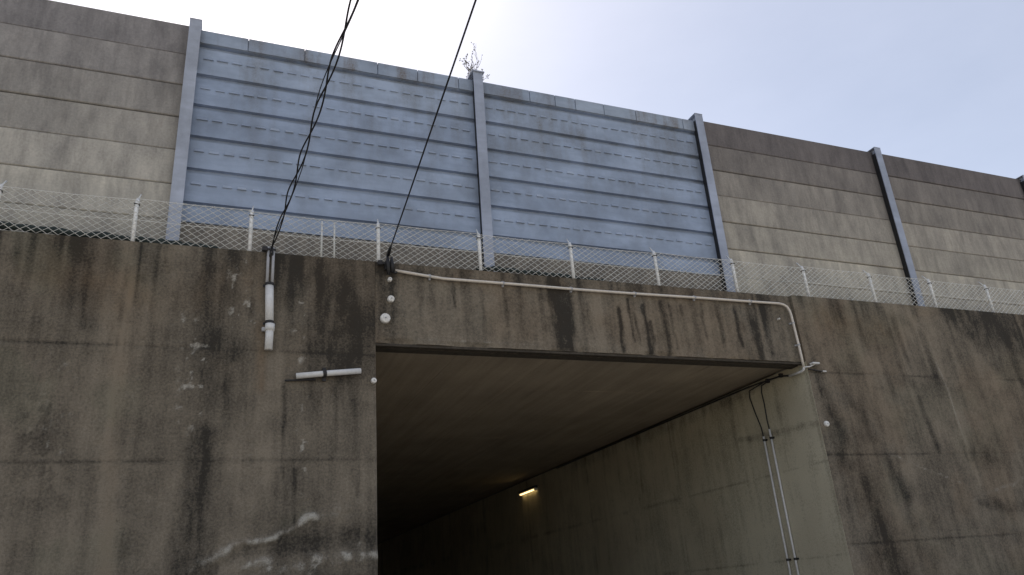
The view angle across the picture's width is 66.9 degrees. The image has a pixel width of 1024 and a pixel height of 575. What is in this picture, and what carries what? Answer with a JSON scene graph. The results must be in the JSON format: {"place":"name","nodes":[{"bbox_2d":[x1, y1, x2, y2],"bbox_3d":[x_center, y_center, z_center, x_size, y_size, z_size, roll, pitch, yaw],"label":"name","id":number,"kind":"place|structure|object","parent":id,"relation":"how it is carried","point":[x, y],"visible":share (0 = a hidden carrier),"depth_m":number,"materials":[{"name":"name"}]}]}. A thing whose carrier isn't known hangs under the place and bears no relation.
{"place":"outdoors","nodes":[
{"label":"outdoors","id":0,"kind":"place"},
{"bbox_2d":[51,0,1023,178],"label":"sky","id":1,"kind":"structure","parent":0,"point":[941,82],"materials":[{"name":"white"}]},
{"label":"ground","id":2,"kind":"structure","parent":0,"visible":0},
{"bbox_2d":[0,230,377,574],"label":"retaining wall","id":3,"kind":"structure","parent":2,"relation":"on","point":[159,415],"depth_m":8.26,"materials":[{"name":"concrete"}]},
{"bbox_2d":[0,0,188,238],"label":"noise barrier","id":4,"kind":"object","parent":3,"relation":"on","point":[90,100],"visible":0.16,"depth_m":9.59,"materials":[{"name":"grey concrete"}]},
{"bbox_2d":[0,221,217,247],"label":"netting roll","id":5,"kind":"object","parent":3,"relation":"on","point":[69,232],"visible":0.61,"depth_m":8.66,"materials":[{"name":"grey metal"}]},
{"bbox_2d":[261,246,275,350],"bbox_3d":[-2.826,0.114,8.995,0.190,1.271,0.116,4,-24,-21],"label":"cable riser","id":6,"kind":"object","parent":3,"relation":"attached to","point":[269,327],"visible":1,"depth_m":8.93,"materials":[{"name":"grey plastic"}]},
{"bbox_2d":[269,0,358,256],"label":"cable bundle","id":7,"kind":"object","parent":6,"relation":"attached to","point":[342,36],"visible":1,"depth_m":7.01,"materials":[{"name":"black rubber"}]},
{"bbox_2d":[285,367,360,381],"bbox_3d":[-2.160,0.997,8.897,0.854,0.176,0.105,4,-24,-21],"label":"wall tube","id":8,"kind":"object","parent":3,"relation":"attached to","point":[324,373],"depth_m":8.87,"materials":[{"name":"white plastic"}]},
{"bbox_2d":[375,262,853,574],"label":"underpass","id":9,"kind":"object","parent":2,"relation":"on","point":[492,400],"visible":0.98,"depth_m":12.81,"materials":[{"name":"concrete"}]},
{"bbox_2d":[380,313,389,323],"bbox_3d":[-1.546,0.374,9.468,0.124,0.121,0.070,4,-24,-21],"label":"wall cover","id":10,"kind":"object","parent":9,"relation":"attached to","point":[384,318],"depth_m":9.45,"materials":[{"name":"grey plastic"}]},
{"bbox_2d":[377,256,397,274],"bbox_3d":[-1.557,-0.265,9.718,0.248,0.242,0.114,4,-24,-21],"label":"cable anchor","id":11,"kind":"object","parent":9,"relation":"attached to","point":[388,265],"visible":1,"depth_m":9.69,"materials":[{"name":"black metal"}]},
{"bbox_2d":[386,0,476,255],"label":"cable","id":12,"kind":"object","parent":11,"relation":"attached to","point":[458,50],"visible":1,"depth_m":7.29,"materials":[{"name":"black rubber"}]},
{"bbox_2d":[387,295,394,302],"bbox_3d":[-1.495,0.139,9.593,0.086,0.084,0.070,4,-24,-21],"label":"wall cover","id":13,"kind":"object","parent":9,"relation":"attached to","point":[390,298],"depth_m":9.57,"materials":[{"name":"grey plastic"}]},
{"bbox_2d":[165,17,735,291],"bbox_3d":[-0.451,-1.627,11.382,8.325,3.607,0.330,5,-24,-21],"label":"noise barrier","id":14,"kind":"object","parent":9,"relation":"on","point":[498,161],"visible":0.89,"depth_m":11.16,"materials":[{"name":"blue metal"}]},
{"bbox_2d":[459,42,489,78],"bbox_3d":[-0.598,-3.428,12.186,0.368,0.578,0.658,-9,-22,11],"label":"dry weed","id":15,"kind":"object","parent":14,"relation":"on","point":[471,67],"visible":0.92,"depth_m":12.08,"materials":[{"name":"brown plant"}]},
{"bbox_2d":[518,485,536,495],"bbox_3d":[0.422,5.481,20.875,0.106,0.128,1.150,4,-24,-21],"label":"tunnel lamp","id":16,"kind":"object","parent":9,"relation":"attached to","point":[527,490],"visible":1,"depth_m":20.81,"materials":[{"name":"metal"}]},
{"bbox_2d":[476,266,603,280],"bbox_3d":[0.410,-0.186,10.714,1.904,0.134,0.088,4,-24,-21],"label":"netting roll","id":17,"kind":"object","parent":9,"relation":"on","point":[510,270],"visible":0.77,"depth_m":10.62,"materials":[{"name":"grey metal"}]},
{"bbox_2d":[395,269,804,376],"bbox_3d":[1.409,0.568,10.794,6.223,1.124,0.359,4,-24,-21],"label":"conduit","id":18,"kind":"object","parent":9,"relation":"attached to","point":[571,289],"visible":1,"depth_m":10.87,"materials":[{"name":"beige plastic"}]},
{"bbox_2d":[556,373,788,468],"bbox_3d":[2.693,2.928,15.593,0.079,0.138,8.724,4,-24,-21],"label":"corner cable","id":19,"kind":"object","parent":9,"relation":"attached to","point":[780,375],"visible":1,"depth_m":14.19,"materials":[{"name":"black rubber"}]},
{"bbox_2d":[749,382,791,574],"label":"tunnel conduit","id":20,"kind":"object","parent":9,"relation":"attached to","point":[777,508],"visible":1,"depth_m":12.03,"materials":[{"name":"white plastic"}]},
{"bbox_2d":[761,379,799,574],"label":"tunnel conduit","id":21,"kind":"object","parent":9,"relation":"attached to","point":[784,505],"visible":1,"depth_m":11.88,"materials":[{"name":"white plastic"}]},
{"bbox_2d":[775,295,1023,574],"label":"retaining wall","id":22,"kind":"structure","parent":2,"relation":"on","point":[920,409],"depth_m":11.94,"materials":[{"name":"concrete"}]},
{"bbox_2d":[0,180,1023,314],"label":"wire fence","id":23,"kind":"object","parent":22,"relation":"on","point":[134,225],"visible":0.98,"depth_m":10.33,"materials":[{"name":"grey metal"}]},
{"bbox_2d":[805,362,826,371],"bbox_3d":[4.557,1.193,11.620,0.382,0.131,0.095,4,-24,-21],"label":"wall bracket","id":24,"kind":"object","parent":22,"relation":"attached to","point":[814,363],"depth_m":11.60,"materials":[{"name":"white metal"}]},
{"bbox_2d":[703,121,1023,314],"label":"noise barrier","id":25,"kind":"object","parent":22,"relation":"on","point":[790,202],"visible":0.76,"depth_m":14.10,"materials":[{"name":"grey concrete"}]}
]}

